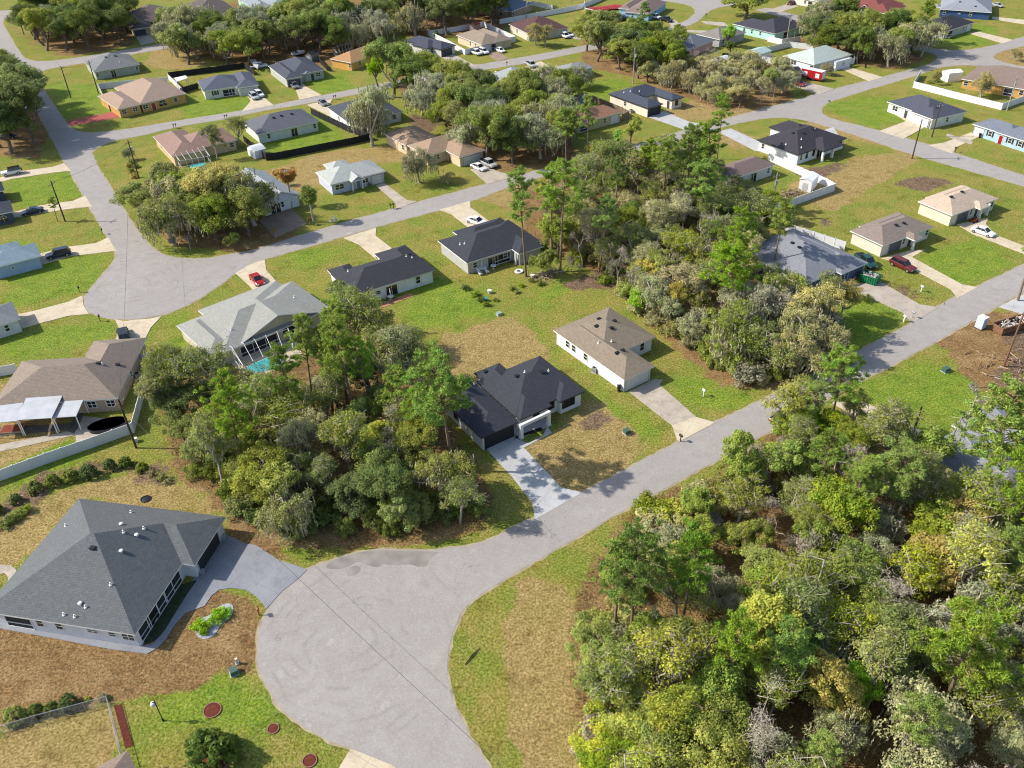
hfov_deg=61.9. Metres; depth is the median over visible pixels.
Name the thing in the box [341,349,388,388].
oak tree
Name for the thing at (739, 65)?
mossy oak
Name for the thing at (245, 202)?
oak tree
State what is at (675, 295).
leafy tree
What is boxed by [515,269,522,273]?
ring planter
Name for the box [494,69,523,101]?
oak tree
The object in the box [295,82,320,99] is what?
driveway
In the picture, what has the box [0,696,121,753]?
chain link fence
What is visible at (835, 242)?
vinyl fence
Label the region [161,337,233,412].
thin tree
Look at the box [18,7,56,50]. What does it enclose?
oak tree
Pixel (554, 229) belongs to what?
oak tree
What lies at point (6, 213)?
house
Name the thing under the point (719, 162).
oak tree
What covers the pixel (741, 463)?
leafy tree
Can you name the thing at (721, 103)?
pine tree
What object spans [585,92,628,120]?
timber fence
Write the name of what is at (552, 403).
window
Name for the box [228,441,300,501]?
oak tree
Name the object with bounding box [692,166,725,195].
mossy oak
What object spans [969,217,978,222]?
mower
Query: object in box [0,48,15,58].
oak tree
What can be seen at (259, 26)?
oak tree
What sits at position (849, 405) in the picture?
thin tree
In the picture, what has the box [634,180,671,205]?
oak tree
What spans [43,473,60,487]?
shrub
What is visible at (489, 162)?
pickup truck
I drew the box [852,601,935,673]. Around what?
oak tree
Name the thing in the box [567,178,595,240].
pine tree
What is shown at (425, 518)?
shrub
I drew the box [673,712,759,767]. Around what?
oak tree
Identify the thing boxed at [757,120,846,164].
house
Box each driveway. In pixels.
[0,163,70,181]
[0,535,306,653]
[13,196,91,217]
[18,296,88,328]
[39,238,115,264]
[67,112,117,125]
[115,316,161,338]
[136,35,154,44]
[236,260,275,289]
[242,95,272,110]
[259,208,306,237]
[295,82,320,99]
[308,99,331,115]
[339,749,395,767]
[344,228,390,259]
[376,182,416,208]
[440,201,487,226]
[442,54,479,66]
[470,164,514,183]
[487,436,580,518]
[488,51,507,60]
[525,61,548,72]
[628,379,714,440]
[649,111,698,129]
[669,20,678,26]
[672,417,713,440]
[687,30,705,32]
[701,21,727,25]
[720,128,760,151]
[767,4,797,12]
[795,82,833,93]
[832,400,920,439]
[842,67,882,80]
[853,282,937,322]
[880,120,923,138]
[881,249,976,297]
[929,132,977,152]
[957,217,1023,253]
[969,32,1012,42]
[992,17,1023,23]
[999,294,1023,313]
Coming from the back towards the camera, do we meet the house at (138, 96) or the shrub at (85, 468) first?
the house at (138, 96)
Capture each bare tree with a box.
[379,396,417,447]
[381,441,417,486]
[565,223,592,269]
[603,243,629,287]
[626,262,656,289]
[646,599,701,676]
[676,262,709,305]
[697,212,718,249]
[723,594,760,622]
[745,669,789,767]
[751,442,767,474]
[758,494,798,547]
[765,67,784,94]
[767,77,780,97]
[771,284,794,326]
[790,528,855,558]
[806,442,870,483]
[847,475,896,534]
[859,557,935,655]
[958,763,1015,767]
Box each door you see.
[110,70,116,76]
[134,29,146,35]
[151,102,156,110]
[198,533,219,568]
[241,87,254,95]
[270,202,280,213]
[288,78,300,86]
[291,128,297,136]
[356,181,360,188]
[372,174,381,184]
[385,284,397,295]
[442,48,451,56]
[464,153,479,165]
[485,426,512,448]
[487,256,497,267]
[557,30,566,36]
[611,115,617,123]
[625,370,648,390]
[648,106,660,116]
[749,172,756,182]
[802,183,807,190]
[816,150,821,157]
[847,266,862,280]
[888,240,901,253]
[903,110,907,118]
[913,115,927,126]
[937,464,961,491]
[956,211,968,222]
[973,127,983,137]
[997,135,1003,143]
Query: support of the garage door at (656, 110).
in the house at (646, 100)
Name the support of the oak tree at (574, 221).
on the ground at (518, 704)
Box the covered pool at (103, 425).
[87,416,125,433]
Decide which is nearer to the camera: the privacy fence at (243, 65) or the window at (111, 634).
the window at (111, 634)
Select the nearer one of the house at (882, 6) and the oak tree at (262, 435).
the oak tree at (262, 435)
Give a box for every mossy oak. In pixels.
[32,4,53,34]
[121,147,135,160]
[133,192,207,248]
[136,172,181,223]
[150,20,177,57]
[159,1,202,30]
[168,23,208,57]
[179,430,211,467]
[186,2,219,16]
[203,21,243,58]
[213,167,278,225]
[228,446,270,484]
[232,2,275,47]
[253,2,266,39]
[253,480,318,549]
[268,406,334,468]
[271,15,303,49]
[273,445,326,491]
[304,373,355,408]
[322,7,351,45]
[335,20,369,48]
[342,82,395,146]
[342,437,402,483]
[347,5,381,39]
[352,94,388,133]
[358,375,396,414]
[359,9,395,41]
[391,0,427,35]
[401,68,438,118]
[401,146,443,183]
[403,447,477,502]
[414,72,446,121]
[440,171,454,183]
[444,119,485,152]
[468,95,506,141]
[514,112,568,158]
[517,99,560,146]
[525,22,547,45]
[533,23,553,47]
[536,63,572,97]
[536,76,573,105]
[539,196,561,215]
[546,92,582,142]
[566,63,594,87]
[580,206,623,241]
[614,167,641,191]
[623,515,688,586]
[625,247,677,285]
[632,223,677,251]
[633,272,686,322]
[643,57,659,77]
[654,65,665,85]
[658,60,682,89]
[658,191,694,222]
[663,223,691,256]
[665,177,697,197]
[667,170,698,194]
[675,241,708,265]
[675,305,713,347]
[678,69,702,93]
[680,235,729,285]
[681,67,699,75]
[689,54,706,70]
[691,562,746,621]
[692,82,709,99]
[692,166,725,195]
[696,213,735,260]
[698,717,800,767]
[699,294,766,366]
[702,69,722,86]
[704,74,718,90]
[705,86,732,105]
[705,306,746,347]
[706,212,730,237]
[713,56,725,71]
[716,66,738,80]
[717,60,732,73]
[719,75,749,102]
[725,173,771,207]
[726,58,736,66]
[726,218,770,242]
[728,51,742,61]
[733,55,750,72]
[733,318,801,377]
[738,280,791,326]
[740,59,757,76]
[741,70,761,93]
[742,50,769,75]
[744,290,781,328]
[756,261,790,283]
[760,270,819,299]
[763,316,817,349]
[763,329,827,380]
[772,69,800,92]
[778,279,849,328]
[778,303,852,353]
[783,65,799,76]
[795,1,834,42]
[801,698,875,764]
[805,631,855,668]
[820,62,834,74]
[846,496,918,550]
[850,530,907,596]
[859,24,887,59]
[860,669,976,767]
[872,30,910,66]
[888,20,922,47]
[888,596,1012,679]
[898,686,977,762]
[909,18,950,55]
[909,464,959,511]
[948,506,1018,585]
[953,572,1023,662]
[965,71,995,98]
[984,711,1023,767]
[1009,48,1023,60]
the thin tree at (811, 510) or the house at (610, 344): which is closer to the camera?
the thin tree at (811, 510)
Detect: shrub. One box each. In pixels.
[0,516,8,530]
[1,704,25,728]
[5,513,19,524]
[8,493,22,505]
[8,507,28,519]
[19,502,30,515]
[26,480,43,496]
[26,702,43,721]
[42,700,58,716]
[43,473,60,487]
[56,692,80,714]
[60,468,78,483]
[77,463,100,480]
[97,693,110,702]
[101,458,116,472]
[118,456,133,468]
[128,167,135,172]
[130,172,138,178]
[135,461,148,473]
[146,467,159,477]
[153,471,167,481]
[161,477,172,486]
[181,460,202,481]
[188,617,212,635]
[198,464,219,480]
[202,450,230,473]
[207,608,223,625]
[214,457,237,486]
[215,481,239,502]
[220,606,232,619]
[222,494,257,520]
[243,502,263,526]
[273,527,290,536]
[289,518,317,540]
[297,496,325,520]
[311,504,344,527]
[315,491,335,509]
[334,515,357,539]
[344,494,370,510]
[356,504,386,533]
[363,494,390,510]
[378,518,401,538]
[399,502,435,532]
[413,489,438,510]
[433,503,453,525]
[436,492,470,518]
[461,283,469,290]
[467,498,489,518]
[470,290,479,297]
[476,296,484,302]
[508,285,515,290]
[537,280,544,285]
[538,236,559,254]
[563,234,581,247]
[564,245,585,265]
[569,712,598,761]
[573,239,593,255]
[578,700,619,738]
[587,248,613,268]
[589,606,618,636]
[596,271,615,284]
[603,595,626,614]
[605,262,624,274]
[608,704,637,715]
[609,620,627,655]
[610,603,651,627]
[613,281,635,297]
[615,272,636,285]
[616,249,632,263]
[625,276,641,286]
[625,301,649,316]
[626,653,649,670]
[627,593,647,606]
[629,490,666,513]
[635,507,668,534]
[642,494,676,525]
[643,308,664,317]
[643,311,668,327]
[655,316,681,337]
[662,510,687,541]
[663,496,691,522]
[668,318,680,337]
[669,306,691,322]
[676,324,700,340]
[679,335,696,347]
[681,478,716,512]
[684,214,699,225]
[688,220,706,234]
[689,289,711,307]
[692,328,709,344]
[696,339,715,362]
[697,301,720,321]
[698,512,723,532]
[702,277,720,288]
[705,468,738,502]
[706,354,720,369]
[708,344,746,366]
[710,484,734,512]
[712,500,728,516]
[714,280,728,297]
[717,350,754,376]
[717,463,747,481]
[727,359,768,388]
[727,504,753,522]
[735,444,776,481]
[742,353,770,374]
[748,352,781,370]
[748,475,778,505]
[755,368,771,386]
[763,441,781,458]
[764,361,787,381]
[769,473,798,497]
[775,432,791,442]
[780,359,807,378]
[799,373,815,388]
[803,351,820,366]
[812,340,835,371]
[862,294,874,303]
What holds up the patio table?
on the patio at (399, 299)
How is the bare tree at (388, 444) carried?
on the ground at (518, 704)
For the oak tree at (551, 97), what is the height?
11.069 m
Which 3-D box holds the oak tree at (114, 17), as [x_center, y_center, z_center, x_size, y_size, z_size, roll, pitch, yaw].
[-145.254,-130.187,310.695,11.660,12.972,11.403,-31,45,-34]
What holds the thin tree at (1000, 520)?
on the ground at (518, 704)
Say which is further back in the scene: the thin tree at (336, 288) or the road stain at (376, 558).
the thin tree at (336, 288)
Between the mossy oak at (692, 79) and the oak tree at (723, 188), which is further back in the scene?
the mossy oak at (692, 79)
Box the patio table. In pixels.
[387,288,393,299]
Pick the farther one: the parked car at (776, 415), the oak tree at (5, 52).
the oak tree at (5, 52)
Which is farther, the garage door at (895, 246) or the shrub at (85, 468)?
the garage door at (895, 246)
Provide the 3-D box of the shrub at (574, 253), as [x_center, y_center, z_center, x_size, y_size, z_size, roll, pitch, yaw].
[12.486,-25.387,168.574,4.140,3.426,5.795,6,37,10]
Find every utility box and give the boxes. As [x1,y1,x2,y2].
[228,665,239,677]
[622,427,630,435]
[940,365,950,373]
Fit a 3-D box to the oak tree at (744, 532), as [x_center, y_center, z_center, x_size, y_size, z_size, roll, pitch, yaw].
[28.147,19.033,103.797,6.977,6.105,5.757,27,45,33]
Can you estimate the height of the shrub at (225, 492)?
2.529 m
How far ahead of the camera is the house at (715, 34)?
293.37 m
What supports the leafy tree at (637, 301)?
on the ground at (518, 704)
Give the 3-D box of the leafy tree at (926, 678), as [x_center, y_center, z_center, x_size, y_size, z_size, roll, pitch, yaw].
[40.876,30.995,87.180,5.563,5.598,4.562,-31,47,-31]
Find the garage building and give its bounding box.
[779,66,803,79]
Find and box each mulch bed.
[114,704,132,747]
[514,427,542,438]
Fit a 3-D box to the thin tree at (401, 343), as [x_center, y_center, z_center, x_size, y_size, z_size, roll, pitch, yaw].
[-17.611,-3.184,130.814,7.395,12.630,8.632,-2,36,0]
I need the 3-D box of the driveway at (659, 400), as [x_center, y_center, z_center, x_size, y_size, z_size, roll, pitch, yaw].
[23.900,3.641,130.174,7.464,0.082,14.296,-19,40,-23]
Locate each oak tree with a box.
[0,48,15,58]
[0,52,26,73]
[0,62,49,130]
[0,80,44,143]
[0,98,18,147]
[0,100,38,153]
[4,2,36,39]
[8,2,37,35]
[13,7,44,45]
[14,0,49,7]
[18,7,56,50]
[41,14,79,50]
[45,5,62,37]
[47,0,65,7]
[53,11,79,43]
[54,1,83,37]
[64,4,100,48]
[78,0,116,38]
[80,3,111,43]
[99,7,128,44]
[107,3,137,37]
[108,181,152,217]
[109,0,138,32]
[126,189,180,232]
[143,161,184,190]
[148,384,202,426]
[153,13,168,23]
[154,6,177,14]
[155,23,209,64]
[155,171,184,188]
[160,412,198,442]
[163,187,199,228]
[167,176,204,223]
[178,161,246,225]
[178,379,218,409]
[187,182,224,226]
[188,9,222,34]
[188,12,224,38]
[188,191,240,239]
[197,404,250,435]
[207,28,244,64]
[210,419,256,451]
[211,366,269,420]
[213,21,236,51]
[222,26,263,66]
[222,184,271,235]
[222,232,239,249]
[223,3,252,25]
[228,24,260,56]
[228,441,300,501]
[240,17,275,59]
[240,427,299,456]
[262,19,275,53]
[265,2,288,44]
[273,9,318,49]
[279,0,308,6]
[285,0,309,44]
[297,8,333,53]
[303,0,324,6]
[305,9,325,48]
[308,3,321,38]
[320,0,355,16]
[320,16,354,54]
[324,470,372,518]
[325,278,345,295]
[330,409,368,449]
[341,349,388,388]
[351,447,413,500]
[356,0,399,19]
[358,422,394,452]
[361,36,420,97]
[368,394,405,432]
[377,487,434,529]
[383,388,450,441]
[388,49,440,84]
[389,420,438,463]
[390,455,424,492]
[391,0,420,28]
[391,55,431,89]
[418,0,452,29]
[420,87,458,128]
[423,57,442,83]
[425,0,464,34]
[428,58,463,78]
[437,71,481,115]
[439,59,474,82]
[449,85,487,106]
[452,0,493,22]
[453,104,507,157]
[468,68,499,84]
[473,87,511,104]
[480,81,515,102]
[481,103,521,153]
[486,0,510,24]
[487,116,538,163]
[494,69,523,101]
[507,66,542,101]
[508,89,547,106]
[510,98,532,123]
[517,74,554,91]
[528,248,560,274]
[538,216,576,252]
[539,92,567,107]
[545,108,583,152]
[551,67,584,103]
[559,203,588,243]
[564,609,629,668]
[567,709,638,767]
[569,15,596,50]
[574,9,594,35]
[574,730,655,767]
[583,20,619,61]
[587,653,632,708]
[590,26,623,54]
[591,9,621,25]
[596,675,660,738]
[602,28,644,63]
[603,36,634,70]
[610,205,646,243]
[617,17,651,39]
[620,199,642,218]
[621,693,688,763]
[624,41,657,78]
[630,30,665,60]
[630,683,721,762]
[632,217,651,236]
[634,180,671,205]
[637,60,659,82]
[642,159,669,181]
[645,610,729,682]
[651,21,671,40]
[651,26,689,47]
[656,40,691,61]
[664,673,750,752]
[666,654,748,723]
[671,155,696,174]
[672,512,721,556]
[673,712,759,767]
[676,60,687,82]
[681,54,694,67]
[687,194,700,215]
[688,150,713,173]
[695,157,728,180]
[695,180,716,201]
[700,196,736,218]
[711,184,739,212]
[713,517,775,557]
[718,275,752,296]
[719,0,771,17]
[724,40,736,52]
[724,76,734,87]
[725,83,754,107]
[729,212,762,233]
[737,563,805,599]
[740,542,786,591]
[759,438,834,481]
[762,67,781,95]
[769,411,818,451]
[770,56,788,70]
[792,510,847,584]
[801,12,836,46]
[804,0,839,13]
[806,23,846,46]
[808,473,881,535]
[818,13,849,48]
[824,418,870,468]
[825,10,846,16]
[827,0,865,13]
[828,534,887,597]
[830,20,872,51]
[837,7,886,54]
[839,449,896,488]
[840,573,899,626]
[846,26,877,63]
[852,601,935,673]
[871,13,898,50]
[883,26,915,61]
[884,8,909,18]
[884,8,912,30]
[897,16,938,50]
[901,596,938,642]
[906,518,957,543]
[911,12,934,44]
[921,3,935,12]
[929,634,1015,698]
[931,71,942,84]
[1002,558,1023,602]
[1003,508,1023,548]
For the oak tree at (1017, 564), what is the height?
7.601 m
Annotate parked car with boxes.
[0,132,17,139]
[20,206,43,215]
[248,272,264,285]
[317,99,328,105]
[465,215,485,223]
[470,162,486,171]
[494,47,505,52]
[768,408,788,425]
[787,0,794,4]
[797,79,805,86]
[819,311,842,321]
[970,225,995,237]
[992,2,1003,7]
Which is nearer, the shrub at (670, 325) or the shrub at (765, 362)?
the shrub at (765, 362)
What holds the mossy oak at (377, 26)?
on the ground at (518, 704)
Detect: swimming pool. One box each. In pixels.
[190,162,204,167]
[247,356,282,373]
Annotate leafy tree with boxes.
[183,726,243,767]
[249,461,301,506]
[325,0,357,15]
[345,395,377,423]
[359,419,394,446]
[365,57,383,86]
[535,213,557,238]
[612,129,623,140]
[622,608,665,658]
[623,116,642,140]
[627,288,647,313]
[635,37,664,60]
[635,258,671,289]
[652,280,690,311]
[657,43,684,64]
[678,484,715,517]
[708,614,742,671]
[719,428,767,486]
[721,24,736,45]
[727,588,808,697]
[754,188,782,223]
[774,618,821,695]
[785,404,830,433]
[804,647,870,723]
[811,407,855,449]
[844,660,885,707]
[888,487,919,503]
[889,666,938,694]
[895,422,956,463]
[905,530,976,597]
[908,494,965,537]
[943,489,998,535]
[943,595,987,622]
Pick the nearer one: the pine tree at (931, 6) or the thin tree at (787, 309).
the thin tree at (787, 309)
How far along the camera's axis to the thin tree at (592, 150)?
196.31 m
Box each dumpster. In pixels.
[859,269,881,285]
[991,313,1023,334]
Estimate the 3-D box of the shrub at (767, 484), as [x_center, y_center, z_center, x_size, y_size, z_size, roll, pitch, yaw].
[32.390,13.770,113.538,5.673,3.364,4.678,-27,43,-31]
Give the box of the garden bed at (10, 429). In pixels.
[0,423,25,434]
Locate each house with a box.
[0,181,5,201]
[0,200,14,225]
[0,241,42,278]
[0,302,22,337]
[0,337,146,413]
[0,498,225,645]
[84,53,139,79]
[97,750,134,767]
[98,78,186,117]
[125,4,162,36]
[153,128,236,165]
[176,281,327,363]
[180,0,231,14]
[198,71,258,99]
[238,0,285,8]
[241,168,300,215]
[244,109,318,143]
[268,57,324,87]
[315,159,385,194]
[327,98,402,129]
[327,245,434,302]
[330,44,382,70]
[384,126,485,166]
[406,35,455,56]
[438,218,543,273]
[447,356,584,449]
[456,28,512,50]
[476,0,532,17]
[493,67,544,93]
[508,16,567,40]
[553,307,655,391]
[557,62,593,74]
[573,104,622,133]
[608,84,683,116]
[618,0,666,20]
[660,33,714,56]
[696,26,745,47]
[714,156,775,183]
[733,16,804,39]
[749,228,867,287]
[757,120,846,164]
[783,45,852,70]
[795,0,832,5]
[840,0,906,13]
[850,212,933,256]
[887,95,967,128]
[918,185,998,225]
[934,15,974,38]
[936,0,991,19]
[937,406,1023,516]
[961,65,1023,97]
[972,118,1023,151]
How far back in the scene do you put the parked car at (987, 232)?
173.60 m
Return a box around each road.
[0,0,1023,318]
[257,265,1023,767]
[758,8,931,50]
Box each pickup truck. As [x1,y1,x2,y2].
[250,61,267,68]
[470,48,482,55]
[478,157,497,168]
[524,60,536,67]
[560,31,570,38]
[616,15,627,21]
[652,13,660,19]
[659,16,672,22]
[854,252,877,268]
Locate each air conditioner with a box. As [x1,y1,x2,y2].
[134,371,140,379]
[590,366,596,373]
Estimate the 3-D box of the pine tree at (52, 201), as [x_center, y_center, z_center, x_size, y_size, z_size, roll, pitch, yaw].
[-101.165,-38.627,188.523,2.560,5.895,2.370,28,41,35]
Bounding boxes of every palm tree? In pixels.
[167,237,176,250]
[183,234,190,249]
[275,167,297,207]
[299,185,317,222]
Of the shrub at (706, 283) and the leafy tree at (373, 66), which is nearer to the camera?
the shrub at (706, 283)
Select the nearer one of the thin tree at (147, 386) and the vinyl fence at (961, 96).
the thin tree at (147, 386)
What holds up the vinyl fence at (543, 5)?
on the ground at (518, 704)
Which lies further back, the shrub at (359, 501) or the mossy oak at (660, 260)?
the mossy oak at (660, 260)
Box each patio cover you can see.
[0,402,23,434]
[17,396,61,435]
[52,400,88,431]
[174,75,188,88]
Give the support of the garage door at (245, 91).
in the house at (242, 83)
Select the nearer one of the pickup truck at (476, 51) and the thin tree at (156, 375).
the thin tree at (156, 375)
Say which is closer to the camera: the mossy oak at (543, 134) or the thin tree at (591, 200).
the thin tree at (591, 200)
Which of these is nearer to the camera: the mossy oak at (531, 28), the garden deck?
the mossy oak at (531, 28)
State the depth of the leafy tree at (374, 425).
117.93 m
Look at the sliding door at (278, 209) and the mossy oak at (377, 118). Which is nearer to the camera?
the sliding door at (278, 209)
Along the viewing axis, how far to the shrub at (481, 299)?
157.09 m
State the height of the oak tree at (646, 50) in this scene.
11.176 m
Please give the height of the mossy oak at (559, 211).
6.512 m
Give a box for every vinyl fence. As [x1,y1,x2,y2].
[0,352,152,480]
[0,363,16,375]
[97,77,167,109]
[167,74,181,88]
[428,21,515,54]
[499,0,601,23]
[532,1,552,9]
[741,153,835,210]
[761,41,812,63]
[767,36,800,43]
[769,215,846,249]
[912,71,1023,109]
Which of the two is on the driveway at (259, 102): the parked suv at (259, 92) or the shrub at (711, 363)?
the parked suv at (259, 92)
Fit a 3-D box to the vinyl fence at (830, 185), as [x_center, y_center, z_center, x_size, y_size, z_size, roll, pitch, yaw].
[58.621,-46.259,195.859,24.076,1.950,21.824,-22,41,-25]
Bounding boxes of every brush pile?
[523,264,571,281]
[779,188,805,202]
[964,343,1023,386]
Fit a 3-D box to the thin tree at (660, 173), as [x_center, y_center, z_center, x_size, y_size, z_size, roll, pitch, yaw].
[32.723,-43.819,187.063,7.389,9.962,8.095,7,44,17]
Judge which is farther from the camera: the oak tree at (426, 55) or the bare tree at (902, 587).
the oak tree at (426, 55)
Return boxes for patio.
[0,413,82,435]
[0,416,129,451]
[232,341,303,376]
[379,293,412,307]
[825,127,837,134]
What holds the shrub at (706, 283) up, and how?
on the ground at (518, 704)
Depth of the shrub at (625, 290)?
156.41 m
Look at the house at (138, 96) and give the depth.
252.45 m
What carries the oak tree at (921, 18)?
on the ground at (518, 704)
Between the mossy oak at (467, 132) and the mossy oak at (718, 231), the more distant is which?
the mossy oak at (467, 132)
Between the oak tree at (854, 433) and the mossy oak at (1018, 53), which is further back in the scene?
the mossy oak at (1018, 53)
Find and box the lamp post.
[150,700,163,721]
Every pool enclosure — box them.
[175,146,211,166]
[230,327,294,371]
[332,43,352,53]
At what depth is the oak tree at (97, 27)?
309.63 m
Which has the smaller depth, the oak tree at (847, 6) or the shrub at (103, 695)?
the shrub at (103, 695)
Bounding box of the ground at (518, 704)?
[0,0,1023,767]
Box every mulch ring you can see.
[140,495,150,502]
[201,743,228,767]
[203,702,221,717]
[267,723,278,733]
[302,753,316,767]
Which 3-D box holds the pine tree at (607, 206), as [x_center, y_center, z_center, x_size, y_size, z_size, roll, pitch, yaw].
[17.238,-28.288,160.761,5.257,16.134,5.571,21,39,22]
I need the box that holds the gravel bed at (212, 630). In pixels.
[195,603,233,638]
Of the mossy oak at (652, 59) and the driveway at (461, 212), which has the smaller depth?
the driveway at (461, 212)
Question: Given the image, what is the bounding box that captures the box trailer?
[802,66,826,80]
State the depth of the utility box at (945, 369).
135.76 m
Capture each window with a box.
[0,216,7,221]
[4,324,10,331]
[34,620,44,626]
[54,623,64,629]
[86,401,97,407]
[86,628,98,633]
[105,400,115,406]
[107,632,116,636]
[121,634,135,641]
[159,100,166,105]
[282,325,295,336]
[335,183,343,189]
[415,276,420,283]
[548,401,554,409]
[562,397,574,408]
[639,343,644,351]
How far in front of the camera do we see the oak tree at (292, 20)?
288.74 m
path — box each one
[0,564,15,579]
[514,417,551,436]
[516,426,551,447]
[946,134,972,144]
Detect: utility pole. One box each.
[48,180,65,221]
[59,66,71,97]
[87,60,98,93]
[114,398,136,448]
[126,139,138,177]
[632,50,637,83]
[773,172,779,196]
[911,119,922,158]
[914,406,922,430]
[931,104,941,136]
[1002,312,1023,366]
[1006,76,1017,110]
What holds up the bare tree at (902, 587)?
on the ground at (518, 704)
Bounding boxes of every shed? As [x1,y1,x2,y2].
[247,143,265,158]
[305,49,318,61]
[469,21,480,30]
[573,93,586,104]
[712,55,727,62]
[746,46,771,56]
[798,171,818,191]
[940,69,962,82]
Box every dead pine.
[948,381,991,457]
[951,410,972,443]
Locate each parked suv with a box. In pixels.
[0,165,21,176]
[45,245,71,259]
[116,326,129,338]
[248,91,258,99]
[254,89,264,96]
[290,81,299,88]
[478,47,488,54]
[889,255,916,272]
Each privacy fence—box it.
[168,62,254,77]
[180,83,198,92]
[243,108,369,160]
[317,56,330,71]
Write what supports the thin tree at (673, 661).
on the ground at (518, 704)
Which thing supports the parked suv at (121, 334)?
on the driveway at (140, 328)
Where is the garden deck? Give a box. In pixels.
[588,4,621,10]
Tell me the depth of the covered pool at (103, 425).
128.91 m
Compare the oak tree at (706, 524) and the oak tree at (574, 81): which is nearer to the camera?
the oak tree at (706, 524)
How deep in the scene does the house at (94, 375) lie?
133.42 m
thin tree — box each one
[132,366,189,419]
[134,355,185,393]
[140,339,201,410]
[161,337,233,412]
[184,407,244,484]
[199,123,226,159]
[220,115,247,145]
[230,370,284,429]
[252,381,328,431]
[263,373,310,415]
[303,445,339,499]
[308,364,352,420]
[316,407,370,472]
[325,288,377,349]
[326,280,364,326]
[343,288,394,355]
[356,324,394,362]
[373,323,420,389]
[374,323,428,384]
[438,472,488,522]
[439,99,465,131]
[567,152,604,186]
[568,153,601,181]
[568,206,616,255]
[571,636,656,711]
[583,183,600,207]
[584,140,615,163]
[587,138,619,190]
[587,170,628,195]
[590,234,621,272]
[601,166,622,182]
[603,137,637,168]
[603,736,679,767]
[610,219,655,255]
[611,189,640,208]
[623,622,720,700]
[624,145,659,193]
[625,240,664,265]
[636,178,669,222]
[636,197,676,229]
[644,538,721,617]
[646,132,681,164]
[648,160,677,188]
[654,261,711,307]
[659,227,707,278]
[668,190,698,227]
[691,260,723,296]
[696,190,732,236]
[697,64,706,79]
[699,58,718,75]
[709,74,728,88]
[709,471,770,524]
[716,281,753,307]
[725,226,765,256]
[730,187,774,223]
[737,250,766,282]
[743,571,834,642]
[743,655,815,723]
[755,76,772,102]
[756,544,838,603]
[758,371,825,420]
[764,748,832,767]
[773,293,818,322]
[777,474,828,522]
[779,55,794,66]
[779,412,821,447]
[789,495,845,551]
[796,548,863,606]
[808,593,880,653]
[816,269,848,315]
[834,279,864,315]
[841,390,873,421]
[846,623,924,709]
[853,413,892,452]
[864,394,925,460]
[879,447,949,517]
[885,538,945,600]
[933,513,1013,598]
[937,463,1020,525]
[948,656,1023,729]
[967,563,1023,634]
[971,500,1016,544]
[1014,645,1023,660]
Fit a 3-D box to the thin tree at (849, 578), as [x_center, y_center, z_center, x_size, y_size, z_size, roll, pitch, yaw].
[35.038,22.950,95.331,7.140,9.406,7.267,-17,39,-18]
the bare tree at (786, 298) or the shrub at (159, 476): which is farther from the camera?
the bare tree at (786, 298)
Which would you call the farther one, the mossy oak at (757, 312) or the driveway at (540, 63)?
the driveway at (540, 63)
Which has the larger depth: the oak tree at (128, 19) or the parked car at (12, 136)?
the oak tree at (128, 19)
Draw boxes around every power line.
[119,221,127,397]
[121,407,502,767]
[122,290,367,401]
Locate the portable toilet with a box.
[974,314,989,330]
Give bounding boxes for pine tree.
[47,197,57,221]
[193,367,259,453]
[260,340,303,416]
[283,311,323,414]
[309,323,342,409]
[310,324,343,415]
[318,308,354,404]
[319,293,352,409]
[339,335,375,415]
[379,359,409,430]
[393,382,431,420]
[399,339,474,456]
[506,164,538,276]
[533,161,567,259]
[542,156,585,270]
[552,107,576,161]
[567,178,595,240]
[576,93,598,153]
[590,531,640,626]
[591,192,619,271]
[597,516,682,628]
[605,140,632,210]
[633,137,658,193]
[635,1,652,25]
[650,133,685,192]
[665,516,724,614]
[673,122,708,167]
[673,123,705,198]
[684,157,727,233]
[691,119,726,179]
[697,239,763,317]
[710,93,734,158]
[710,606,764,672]
[726,205,759,265]
[759,613,823,711]
[769,196,797,259]
[777,202,799,229]
[797,379,833,415]
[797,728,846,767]
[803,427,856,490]
[804,342,870,409]
[844,469,874,520]
[846,450,889,527]
[871,431,929,517]
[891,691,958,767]
[907,594,1023,697]
[920,0,936,16]
[953,371,1023,471]
[980,522,1023,575]
[983,443,1023,519]
[991,405,1023,531]
[1006,481,1023,520]
[1017,218,1023,300]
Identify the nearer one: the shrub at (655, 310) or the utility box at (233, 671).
the utility box at (233, 671)
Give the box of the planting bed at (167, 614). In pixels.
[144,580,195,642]
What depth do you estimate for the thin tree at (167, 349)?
125.92 m
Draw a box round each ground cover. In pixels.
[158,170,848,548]
[568,427,1023,767]
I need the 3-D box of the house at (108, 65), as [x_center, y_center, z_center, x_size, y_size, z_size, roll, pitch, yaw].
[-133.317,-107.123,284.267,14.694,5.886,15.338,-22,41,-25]
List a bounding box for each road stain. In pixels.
[326,550,437,568]
[347,566,359,575]
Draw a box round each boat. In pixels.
[250,59,259,69]
[291,50,304,56]
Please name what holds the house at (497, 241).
on the ground at (518, 704)
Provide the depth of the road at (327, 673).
99.98 m
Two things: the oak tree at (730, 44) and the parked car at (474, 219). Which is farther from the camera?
the oak tree at (730, 44)
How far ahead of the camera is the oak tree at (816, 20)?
278.93 m
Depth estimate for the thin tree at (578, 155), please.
188.58 m

